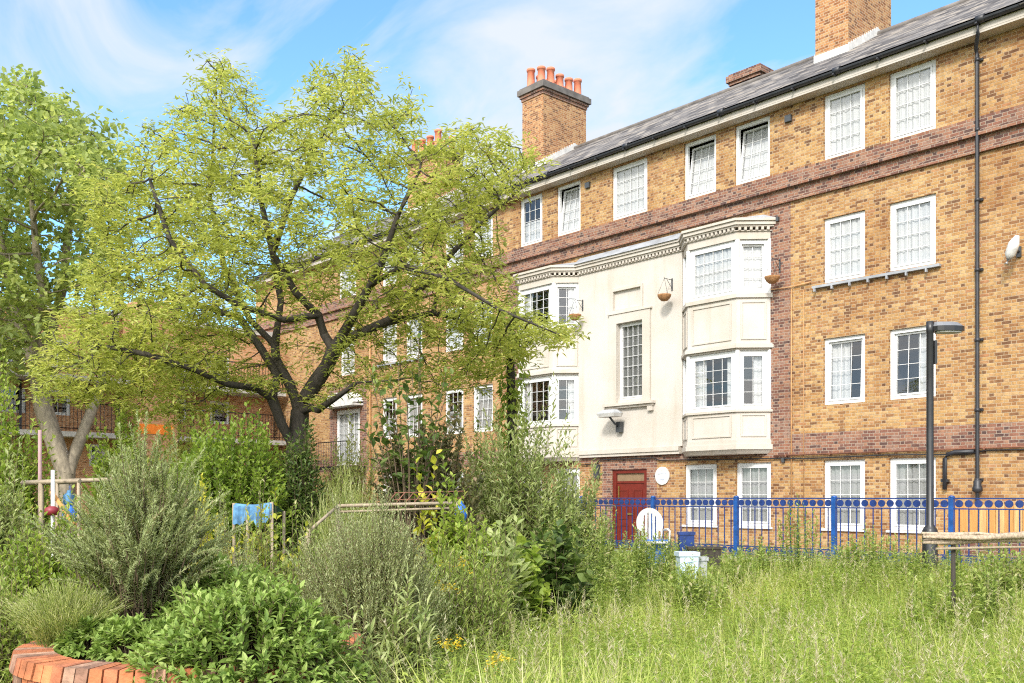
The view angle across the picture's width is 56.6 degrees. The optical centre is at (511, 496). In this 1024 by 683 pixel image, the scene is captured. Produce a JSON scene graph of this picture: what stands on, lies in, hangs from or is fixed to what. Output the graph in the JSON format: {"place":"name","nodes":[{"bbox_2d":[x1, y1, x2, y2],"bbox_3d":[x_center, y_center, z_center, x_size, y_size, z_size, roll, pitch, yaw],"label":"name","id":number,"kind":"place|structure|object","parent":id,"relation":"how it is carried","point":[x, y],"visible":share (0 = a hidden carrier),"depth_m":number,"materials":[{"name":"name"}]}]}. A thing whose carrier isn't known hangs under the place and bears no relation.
{"place":"outdoors","nodes":[
{"label":"outdoors","id":0,"kind":"place"},
{"bbox_2d":[0,0,958,328],"label":"sky","id":1,"kind":"structure","parent":0,"point":[635,61],"materials":[{"name":"blue"}]},
{"bbox_2d":[49,531,1023,682],"bbox_3d":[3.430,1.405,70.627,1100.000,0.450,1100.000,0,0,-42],"label":"ground","id":2,"kind":"structure","parent":0,"point":[757,602],"depth_m":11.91,"materials":[{"name":"green plant"}]},
{"bbox_2d":[0,549,29,682],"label":"herb bed","id":3,"kind":"object","parent":2,"relation":"on","point":[7,646],"visible":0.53,"depth_m":6.27,"materials":[{"name":"green plant"}]},
{"bbox_2d":[0,435,44,593],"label":"garden shrub","id":4,"kind":"object","parent":2,"relation":"on","point":[7,523],"visible":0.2,"depth_m":10.48,"materials":[{"name":"green plant"}]},
{"bbox_2d":[0,348,67,572],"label":"garden shrub","id":5,"kind":"object","parent":2,"relation":"on","point":[9,431],"visible":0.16,"depth_m":12.40,"materials":[{"name":"green plant"}]},
{"bbox_2d":[0,485,101,643],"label":"herb bed","id":6,"kind":"object","parent":2,"relation":"on","point":[41,575],"visible":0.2,"depth_m":7.72,"materials":[{"name":"green plant"}]},
{"bbox_2d":[20,477,113,555],"bbox_3d":[-5.005,0.690,10.650,1.129,1.820,0.517,0,0,31],"label":"plant support","id":7,"kind":"object","parent":2,"relation":"on","point":[42,483],"visible":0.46,"depth_m":10.62,"materials":[{"name":"brown wood"}]},
{"bbox_2d":[0,64,147,541],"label":"plane tree","id":8,"kind":"object","parent":2,"relation":"on","point":[20,301],"visible":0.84,"depth_m":24.42,"materials":[{"name":"green plant"}]},
{"bbox_2d":[71,372,166,606],"bbox_3d":[-5.460,-0.075,13.502,1.770,3.416,1.102,0,0,10],"label":"garden shrub","id":9,"kind":"object","parent":2,"relation":"on","point":[100,464],"visible":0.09,"depth_m":13.37,"materials":[{"name":"green plant"}]},
{"bbox_2d":[0,300,285,529],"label":"gallery flats","id":10,"kind":"structure","parent":2,"relation":"on","point":[69,417],"depth_m":35.20,"materials":[{"name":"orange brick"}]},
{"bbox_2d":[9,630,362,682],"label":"brick planter","id":11,"kind":"object","parent":2,"relation":"on","point":[30,662],"visible":0.3,"depth_m":4.83,"materials":[{"name":"brick"}]},
{"bbox_2d":[0,576,133,649],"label":"lavender","id":12,"kind":"object","parent":11,"relation":"on","point":[35,614],"visible":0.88,"depth_m":5.45,"materials":[{"name":"green plant"}]},
{"bbox_2d":[49,611,130,660],"bbox_3d":[-2.389,0.804,5.449,0.464,0.304,0.448,0,0,-42],"label":"sage","id":13,"kind":"object","parent":11,"relation":"on","point":[82,633],"visible":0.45,"depth_m":5.35,"materials":[{"name":"green plant"}]},
{"bbox_2d":[83,612,169,661],"bbox_3d":[-2.065,0.781,5.253,0.555,0.304,0.416,0,0,-4],"label":"sage","id":14,"kind":"object","parent":11,"relation":"on","point":[127,631],"visible":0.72,"depth_m":5.16,"materials":[{"name":"green plant"}]},
{"bbox_2d":[18,409,253,621],"bbox_3d":[-2.239,0.185,5.936,1.171,1.483,1.348,0,0,0],"label":"rosemary","id":15,"kind":"object","parent":11,"relation":"on","point":[142,554],"visible":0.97,"depth_m":5.68,"materials":[{"name":"green plant"}]},
{"bbox_2d":[146,547,301,620],"bbox_3d":[-1.728,0.670,5.902,1.145,0.727,0.841,0,0,9],"label":"sage","id":16,"kind":"object","parent":11,"relation":"on","point":[224,577],"visible":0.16,"depth_m":5.81,"materials":[{"name":"green plant"}]},
{"bbox_2d":[206,482,257,588],"bbox_3d":[-2.181,0.754,7.398,0.668,1.755,0.642,0,0,-42],"label":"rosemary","id":17,"kind":"object","parent":11,"relation":"on","point":[237,565],"visible":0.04,"depth_m":7.41,"materials":[{"name":"green plant"}]},
{"bbox_2d":[118,564,376,682],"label":"sage","id":18,"kind":"object","parent":11,"relation":"in","point":[256,625],"visible":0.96,"depth_m":4.79,"materials":[{"name":"green plant"}]},
{"bbox_2d":[150,388,228,471],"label":"garden shrub","id":19,"kind":"object","parent":2,"relation":"on","point":[182,448],"visible":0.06,"depth_m":15.41,"materials":[{"name":"green plant"}]},
{"bbox_2d":[188,473,233,571],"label":"golden shrub","id":20,"kind":"object","parent":2,"relation":"on","point":[201,484],"visible":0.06,"depth_m":9.17,"materials":[{"name":"green plant"}]},
{"bbox_2d":[157,401,327,578],"bbox_3d":[-3.388,0.241,11.532,1.915,2.783,1.733,0,0,-42],"label":"garden shrub","id":21,"kind":"object","parent":2,"relation":"on","point":[242,482],"visible":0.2,"depth_m":11.21,"materials":[{"name":"green plant"}]},
{"bbox_2d":[232,502,284,579],"bbox_3d":[-2.617,0.825,9.817,0.411,1.550,0.593,0,0,0],"label":"tarpaulin shelter","id":22,"kind":"object","parent":2,"relation":"on","point":[238,511],"visible":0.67,"depth_m":9.58,"materials":[{"name":"blue plastic"}]},
{"bbox_2d":[232,474,295,585],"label":"herb clump","id":23,"kind":"object","parent":2,"relation":"on","point":[259,535],"visible":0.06,"depth_m":8.06,"materials":[{"name":"green plant"}]},
{"bbox_2d":[232,487,307,584],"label":"golden shrub","id":24,"kind":"object","parent":2,"relation":"on","point":[274,515],"visible":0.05,"depth_m":8.78,"materials":[{"name":"green plant"}]},
{"bbox_2d":[276,497,321,602],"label":"herb clump","id":25,"kind":"object","parent":2,"relation":"on","point":[287,568],"visible":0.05,"depth_m":7.67,"materials":[{"name":"green plant"}]},
{"bbox_2d":[274,415,329,582],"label":"ivy","id":26,"kind":"object","parent":2,"relation":"on","point":[303,483],"visible":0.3,"depth_m":11.46,"materials":[{"name":"green plant"}]},
{"bbox_2d":[17,44,592,470],"bbox_3d":[-3.067,-2.511,13.470,8.454,8.420,5.490,0,0,0],"label":"garden tree","id":27,"kind":"object","parent":2,"relation":"on","point":[164,365],"visible":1,"depth_m":12.90,"materials":[{"name":"green plant"}]},
{"bbox_2d":[0,556,624,682],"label":"garden weeds","id":28,"kind":"object","parent":2,"relation":"on","point":[509,653],"visible":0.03,"depth_m":6.93,"materials":[{"name":"green plant"}]},
{"bbox_2d":[288,458,392,613],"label":"ornamental grass","id":29,"kind":"object","parent":2,"relation":"on","point":[326,526],"depth_m":10.42,"materials":[{"name":"green plant"}]},
{"bbox_2d":[314,406,381,543],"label":"garden shrub","id":30,"kind":"object","parent":2,"relation":"on","point":[355,468],"visible":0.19,"depth_m":14.15,"materials":[{"name":"green plant"}]},
{"bbox_2d":[337,588,399,682],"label":"mullein","id":31,"kind":"object","parent":2,"relation":"on","point":[367,650],"visible":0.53,"depth_m":5.29,"materials":[{"name":"green plant"}]},
{"bbox_2d":[284,484,460,671],"bbox_3d":[-0.946,0.767,6.299,1.139,1.729,1.082,0,0,-42],"label":"rosemary","id":32,"kind":"object","parent":2,"relation":"on","point":[366,584],"visible":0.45,"depth_m":6.13,"materials":[{"name":"green plant"}]},
{"bbox_2d":[306,491,467,563],"bbox_3d":[-1.295,0.768,9.536,1.644,1.664,0.532,0,0,-23],"label":"plant support","id":33,"kind":"object","parent":2,"relation":"on","point":[415,503],"visible":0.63,"depth_m":9.59,"materials":[{"name":"brown wood"}]},
{"bbox_2d":[357,334,459,564],"bbox_3d":[-1.227,-0.215,11.474,1.177,3.585,1.341,0,0,-42],"label":"fig sapling","id":34,"kind":"object","parent":2,"relation":"on","point":[403,476],"visible":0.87,"depth_m":11.43,"materials":[{"name":"green plant"}]},
{"bbox_2d":[370,563,446,682],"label":"mullein","id":35,"kind":"object","parent":2,"relation":"on","point":[405,640],"visible":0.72,"depth_m":5.86,"materials":[{"name":"green plant"}]},
{"bbox_2d":[407,449,443,584],"bbox_3d":[-1.008,0.539,10.900,0.441,2.182,0.419,0,0,-42],"label":"lime sapling","id":36,"kind":"object","parent":2,"relation":"on","point":[423,513],"visible":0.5,"depth_m":10.87,"materials":[{"name":"green plant"}]},
{"bbox_2d":[364,393,495,574],"bbox_3d":[-1.055,0.146,11.993,1.988,2.942,1.237,0,0,1],"label":"bronze shrub","id":37,"kind":"object","parent":2,"relation":"on","point":[454,466],"visible":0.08,"depth_m":11.87,"materials":[{"name":"green plant"}]},
{"bbox_2d":[434,634,467,682],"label":"ragwort","id":38,"kind":"object","parent":2,"relation":"on","point":[447,648],"visible":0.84,"depth_m":5.61,"materials":[{"name":"green plant"}]},
{"bbox_2d":[422,454,498,604],"bbox_3d":[-0.467,0.619,8.891,0.702,2.028,1.102,0,0,-86],"label":"green shrub","id":39,"kind":"object","parent":2,"relation":"on","point":[457,534],"visible":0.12,"depth_m":8.83,"materials":[{"name":"green plant"}]},
{"bbox_2d":[417,525,524,677],"bbox_3d":[-0.388,0.922,7.202,0.977,1.421,0.927,0,0,-42],"label":"goldenrod","id":40,"kind":"object","parent":2,"relation":"on","point":[484,611],"visible":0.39,"depth_m":7.08,"materials":[{"name":"green plant"}]},
{"bbox_2d":[435,506,513,635],"bbox_3d":[-0.344,0.847,8.008,0.782,1.572,0.600,0,0,-14],"label":"herb clump","id":41,"kind":"object","parent":2,"relation":"on","point":[469,540],"visible":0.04,"depth_m":8.01,"materials":[{"name":"green plant"}]},
{"bbox_2d":[455,396,504,511],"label":"garden shrub","id":42,"kind":"object","parent":2,"relation":"on","point":[475,453],"visible":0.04,"depth_m":14.35,"materials":[{"name":"green plant"}]},
{"bbox_2d":[472,495,541,638],"bbox_3d":[-0.062,0.805,8.589,0.784,1.653,0.660,0,0,-42],"label":"artichoke","id":43,"kind":"object","parent":2,"relation":"on","point":[514,555],"visible":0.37,"depth_m":8.61,"materials":[{"name":"green plant"}]},
{"bbox_2d":[492,312,530,498],"bbox_3d":[-0.029,-0.588,14.600,0.645,4.577,0.667,0,0,-42],"label":"ivy clad tree","id":44,"kind":"object","parent":2,"relation":"on","point":[512,393],"visible":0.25,"depth_m":14.53,"materials":[{"name":"green plant"}]},
{"bbox_2d":[485,516,559,641],"bbox_3d":[-0.035,0.907,8.993,0.846,1.460,0.815,0,0,-42],"label":"squash plant","id":45,"kind":"object","parent":2,"relation":"on","point":[537,590],"visible":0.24,"depth_m":8.92,"materials":[{"name":"green plant"}]},
{"bbox_2d":[456,372,594,589],"bbox_3d":[0.117,-0.095,13.009,2.158,3.275,1.328,0,0,-4],"label":"butterfly bush","id":46,"kind":"object","parent":2,"relation":"on","point":[527,505],"visible":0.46,"depth_m":12.87,"materials":[{"name":"green plant"}]},
{"bbox_2d":[530,492,581,586],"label":"nettle","id":47,"kind":"object","parent":2,"relation":"on","point":[574,535],"visible":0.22,"depth_m":11.57,"materials":[{"name":"green plant"}]},
{"bbox_2d":[524,519,601,632],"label":"squash plant","id":48,"kind":"object","parent":2,"relation":"on","point":[558,564],"visible":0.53,"depth_m":9.55,"materials":[{"name":"green plant"}]},
{"bbox_2d":[538,443,617,588],"bbox_3d":[0.843,0.316,13.587,1.378,2.208,0.840,0,0,-4],"label":"butterfly bush","id":49,"kind":"object","parent":2,"relation":"on","point":[589,509],"visible":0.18,"depth_m":13.48,"materials":[{"name":"green plant"}]},
{"bbox_2d":[573,513,609,605],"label":"nettle","id":50,"kind":"object","parent":2,"relation":"on","point":[601,549],"visible":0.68,"depth_m":12.15,"materials":[{"name":"green plant"}]},
{"bbox_2d":[596,500,629,585],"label":"nettle","id":51,"kind":"object","parent":2,"relation":"on","point":[612,540],"visible":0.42,"depth_m":13.86,"materials":[{"name":"green plant"}]},
{"bbox_2d":[591,545,648,616],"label":"nettle","id":52,"kind":"object","parent":2,"relation":"on","point":[621,590],"visible":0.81,"depth_m":10.98,"materials":[{"name":"green plant"}]},
{"bbox_2d":[248,0,1023,566],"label":"apartment block","id":53,"kind":"structure","parent":2,"relation":"on","point":[860,174],"depth_m":22.28,"materials":[{"name":"brick"}]},
{"bbox_2d":[337,408,359,464],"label":"french window","id":54,"kind":"structure","parent":53,"relation":"in","point":[342,420],"depth_m":36.02,"materials":[{"name":"white plastic"}]},
{"bbox_2d":[407,393,421,436],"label":"window","id":55,"kind":"structure","parent":53,"relation":"in","point":[411,413],"depth_m":32.85,"materials":[{"name":"white plastic"}]},
{"bbox_2d":[446,389,462,433],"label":"window","id":56,"kind":"structure","parent":53,"relation":"in","point":[453,400],"depth_m":31.38,"materials":[{"name":"white plastic"}]},
{"bbox_2d":[474,384,492,431],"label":"window","id":57,"kind":"structure","parent":53,"relation":"in","point":[486,402],"depth_m":30.19,"materials":[{"name":"white plastic"}]},
{"bbox_2d":[521,193,541,246],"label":"window","id":58,"kind":"structure","parent":53,"relation":"in","point":[531,213],"depth_m":28.65,"materials":[{"name":"white plastic"}]},
{"bbox_2d":[513,262,580,461],"bbox_3d":[1.487,-3.845,28.139,2.520,5.650,2.924,0,0,-42],"label":"bay window","id":59,"kind":"structure","parent":53,"relation":"in","point":[558,302],"depth_m":27.02,"materials":[{"name":"beige paint"}]},
{"bbox_2d":[558,180,579,235],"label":"window","id":60,"kind":"structure","parent":53,"relation":"in","point":[568,195],"depth_m":27.45,"materials":[{"name":"white glass"}]},
{"bbox_2d":[596,409,623,432],"bbox_3d":[2.687,-2.035,25.475,0.577,0.590,0.740,0,0,-42],"label":"wall lamp","id":61,"kind":"object","parent":53,"relation":"attached to","point":[609,413],"visible":1,"depth_m":25.40,"materials":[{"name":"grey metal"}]},
{"bbox_2d":[613,158,646,220],"bbox_3d":[3.212,-8.260,25.559,0.086,1.436,1.236,0,0,-42],"label":"window","id":62,"kind":"structure","parent":53,"relation":"in","point":[629,180],"depth_m":25.63,"materials":[{"name":"white glass"}]},
{"bbox_2d":[613,469,646,549],"bbox_3d":[3.186,0.430,25.549,0.123,2.340,1.220,0,0,-42],"label":"front door","id":63,"kind":"structure","parent":53,"relation":"in","point":[632,483],"depth_m":25.61,"materials":[{"name":"red wood"}]},
{"bbox_2d":[682,464,717,527],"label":"window","id":64,"kind":"structure","parent":53,"relation":"in","point":[701,479],"depth_m":23.89,"materials":[{"name":"white plastic"}]},
{"bbox_2d":[685,134,715,199],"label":"window","id":65,"kind":"structure","parent":53,"relation":"in","point":[700,155],"depth_m":24.03,"materials":[{"name":"white plastic"}]},
{"bbox_2d":[678,215,775,456],"bbox_3d":[5.613,-3.845,23.592,2.520,5.650,2.924,0,0,-42],"label":"bay window","id":66,"kind":"structure","parent":53,"relation":"in","point":[727,294],"depth_m":22.61,"materials":[{"name":"beige paint"}]},
{"bbox_2d":[736,116,769,184],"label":"window","id":67,"kind":"structure","parent":53,"relation":"in","point":[752,138],"depth_m":22.88,"materials":[{"name":"white plastic"}]},
{"bbox_2d":[737,462,772,528],"bbox_3d":[5.789,-0.034,22.678,0.212,1.568,1.070,0,0,-42],"label":"window","id":68,"kind":"structure","parent":53,"relation":"in","point":[753,479],"depth_m":22.74,"materials":[{"name":"white plastic"}]},
{"bbox_2d":[821,459,864,531],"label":"window","id":69,"kind":"structure","parent":53,"relation":"in","point":[843,478],"depth_m":21.00,"materials":[{"name":"white plastic"}]},
{"bbox_2d":[825,334,864,404],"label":"window","id":70,"kind":"structure","parent":53,"relation":"in","point":[844,356],"depth_m":21.21,"materials":[{"name":"white plastic"}]},
{"bbox_2d":[825,211,864,282],"bbox_3d":[7.373,-5.500,20.976,0.089,1.436,0.976,0,0,-42],"label":"window","id":71,"kind":"structure","parent":53,"relation":"in","point":[844,235],"depth_m":21.01,"materials":[{"name":"white glass"}]},
{"bbox_2d":[825,83,864,159],"bbox_3d":[7.373,-8.260,20.977,0.090,1.436,0.976,0,0,-42],"label":"window","id":72,"kind":"structure","parent":53,"relation":"in","point":[844,110],"depth_m":21.01,"materials":[{"name":"white glass"}]},
{"bbox_2d":[886,457,935,532],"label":"window","id":73,"kind":"structure","parent":53,"relation":"in","point":[907,475],"depth_m":19.97,"materials":[{"name":"white plastic"}]},
{"bbox_2d":[890,326,935,399],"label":"window","id":74,"kind":"structure","parent":53,"relation":"in","point":[908,345],"depth_m":20.16,"materials":[{"name":"white plastic"}]},
{"bbox_2d":[890,194,935,270],"bbox_3d":[8.397,-5.500,19.846,0.087,1.436,0.986,0,0,-42],"label":"window","id":75,"kind":"structure","parent":53,"relation":"in","point":[913,221],"depth_m":19.87,"materials":[{"name":"white glass"}]},
{"bbox_2d":[890,59,935,140],"bbox_3d":[8.397,-8.260,19.846,0.087,1.436,0.986,0,0,-42],"label":"window","id":76,"kind":"structure","parent":53,"relation":"in","point":[913,89],"depth_m":19.86,"materials":[{"name":"white glass"}]},
{"bbox_2d":[1004,235,1021,264],"bbox_3d":[9.564,-4.688,18.097,0.447,0.534,0.280,0,0,-42],"label":"satellite dish","id":77,"kind":"object","parent":53,"relation":"attached to","point":[1013,248],"visible":1,"depth_m":17.95,"materials":[{"name":"grey metal"}]},
{"bbox_2d":[617,521,664,594],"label":"nettle","id":78,"kind":"object","parent":2,"relation":"on","point":[636,544],"visible":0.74,"depth_m":13.14,"materials":[{"name":"green plant"}]},
{"bbox_2d":[624,532,668,585],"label":"nettle","id":79,"kind":"object","parent":2,"relation":"on","point":[651,558],"visible":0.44,"depth_m":13.47,"materials":[{"name":"green plant"}]},
{"bbox_2d":[636,508,670,553],"bbox_3d":[2.345,0.673,15.803,0.533,0.981,0.463,0,0,-8],"label":"garden chair","id":80,"kind":"object","parent":2,"relation":"on","point":[654,513],"visible":0.69,"depth_m":15.99,"materials":[{"name":"white plastic"}]},
{"bbox_2d":[642,531,684,585],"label":"nettle","id":81,"kind":"object","parent":2,"relation":"on","point":[666,549],"visible":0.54,"depth_m":13.77,"materials":[{"name":"green plant"}]},
{"bbox_2d":[646,558,705,613],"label":"nettle","id":82,"kind":"object","parent":2,"relation":"on","point":[662,587],"visible":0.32,"depth_m":10.98,"materials":[{"name":"green plant"}]},
{"bbox_2d":[674,551,699,601],"bbox_3d":[2.211,1.043,12.000,0.270,0.704,0.230,0,0,-6],"label":"storage tub","id":83,"kind":"object","parent":2,"relation":"on","point":[682,555],"visible":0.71,"depth_m":11.90,"materials":[{"name":"grey plastic"}]},
{"bbox_2d":[663,558,716,628],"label":"nettle","id":84,"kind":"object","parent":2,"relation":"on","point":[686,575],"visible":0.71,"depth_m":10.57,"materials":[{"name":"green plant"}]},
{"bbox_2d":[381,546,1023,682],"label":"seed heads","id":85,"kind":"object","parent":2,"relation":"on","point":[747,672],"visible":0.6,"depth_m":6.22,"materials":[{"name":"green plant"}]},
{"bbox_2d":[685,546,722,571],"bbox_3d":[2.951,0.986,14.600,0.530,0.442,0.230,0,0,0],"label":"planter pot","id":86,"kind":"object","parent":2,"relation":"on","point":[715,552],"visible":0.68,"depth_m":14.50,"materials":[{"name":"grey concrete"}]},
{"bbox_2d":[677,565,731,618],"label":"nettle","id":87,"kind":"object","parent":2,"relation":"on","point":[721,587],"visible":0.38,"depth_m":10.88,"materials":[{"name":"green plant"}]},
{"bbox_2d":[395,544,1023,682],"bbox_3d":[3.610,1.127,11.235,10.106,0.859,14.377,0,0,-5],"label":"meadow weeds","id":88,"kind":"object","parent":2,"relation":"on","point":[780,628],"visible":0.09,"depth_m":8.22,"materials":[{"name":"green plant"}]},
{"bbox_2d":[710,548,756,595],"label":"nettle","id":89,"kind":"object","parent":2,"relation":"on","point":[731,562],"visible":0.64,"depth_m":12.37,"materials":[{"name":"green plant"}]},
{"bbox_2d":[737,536,777,578],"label":"nettle","id":90,"kind":"object","parent":2,"relation":"on","point":[762,551],"visible":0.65,"depth_m":13.56,"materials":[{"name":"green plant"}]},
{"bbox_2d":[568,531,1023,602],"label":"tall grass","id":91,"kind":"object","parent":2,"relation":"on","point":[877,561],"visible":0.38,"depth_m":11.93,"materials":[{"name":"green plant"}]},
{"bbox_2d":[776,493,824,575],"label":"nettle","id":92,"kind":"object","parent":2,"relation":"on","point":[797,532],"visible":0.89,"depth_m":13.35,"materials":[{"name":"green plant"}]},
{"bbox_2d":[608,549,1010,570],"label":"dwarf wall","id":93,"kind":"structure","parent":2,"relation":"on","point":[752,559],"depth_m":16.49,"materials":[{"name":"red brick"}]},
{"bbox_2d":[548,495,1023,567],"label":"railing","id":94,"kind":"object","parent":93,"relation":"on","point":[736,502],"visible":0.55,"depth_m":15.76,"materials":[{"name":"blue metal"}]},
{"bbox_2d":[833,540,876,574],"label":"nettle","id":95,"kind":"object","parent":2,"relation":"on","point":[848,550],"visible":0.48,"depth_m":13.35,"materials":[{"name":"green plant"}]},
{"bbox_2d":[846,523,897,575],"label":"nettle","id":96,"kind":"object","parent":2,"relation":"on","point":[873,532],"visible":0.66,"depth_m":13.15,"materials":[{"name":"green plant"}]},
{"bbox_2d":[881,539,931,590],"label":"nettle","id":97,"kind":"object","parent":2,"relation":"on","point":[914,559],"visible":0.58,"depth_m":12.17,"materials":[{"name":"green plant"}]},
{"bbox_2d":[892,568,969,639],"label":"nettle","id":98,"kind":"object","parent":2,"relation":"on","point":[931,584],"visible":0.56,"depth_m":9.16,"materials":[{"name":"green plant"}]},
{"bbox_2d":[922,321,964,574],"bbox_3d":[5.896,-0.590,13.001,0.551,3.640,0.250,0,0,-2],"label":"street lamp","id":99,"kind":"object","parent":2,"relation":"on","point":[932,327],"visible":0.93,"depth_m":12.96,"materials":[{"name":"black metal"}]},
{"bbox_2d":[943,545,970,628],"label":"nettle","id":100,"kind":"object","parent":2,"relation":"on","point":[958,574],"visible":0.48,"depth_m":9.56,"materials":[{"name":"green plant"}]},
{"bbox_2d":[921,531,1023,637],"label":"log rail","id":101,"kind":"object","parent":2,"relation":"on","point":[953,539],"visible":0.98,"depth_m":9.38,"materials":[{"name":"brown wood"}]},
{"bbox_2d":[941,553,1021,643],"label":"nettle","id":102,"kind":"object","parent":2,"relation":"on","point":[994,586],"visible":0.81,"depth_m":8.96,"materials":[{"name":"green plant"}]},
{"bbox_2d":[962,531,1023,616],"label":"bramble","id":103,"kind":"object","parent":2,"relation":"on","point":[1007,573],"visible":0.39,"depth_m":10.17,"materials":[{"name":"green plant"}]},
{"label":"lane pavement","id":104,"kind":"structure","parent":0,"visible":0},
{"bbox_2d":[956,542,1023,566],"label":"lane wall","id":105,"kind":"structure","parent":104,"relation":"on","point":[964,551],"depth_m":15.43,"materials":[{"name":"red brick"}]},
{"bbox_2d":[955,504,1023,532],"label":"timber fence","id":106,"kind":"object","parent":105,"relation":"on","point":[993,521],"visible":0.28,"depth_m":15.46,"materials":[{"name":"brown wood"}]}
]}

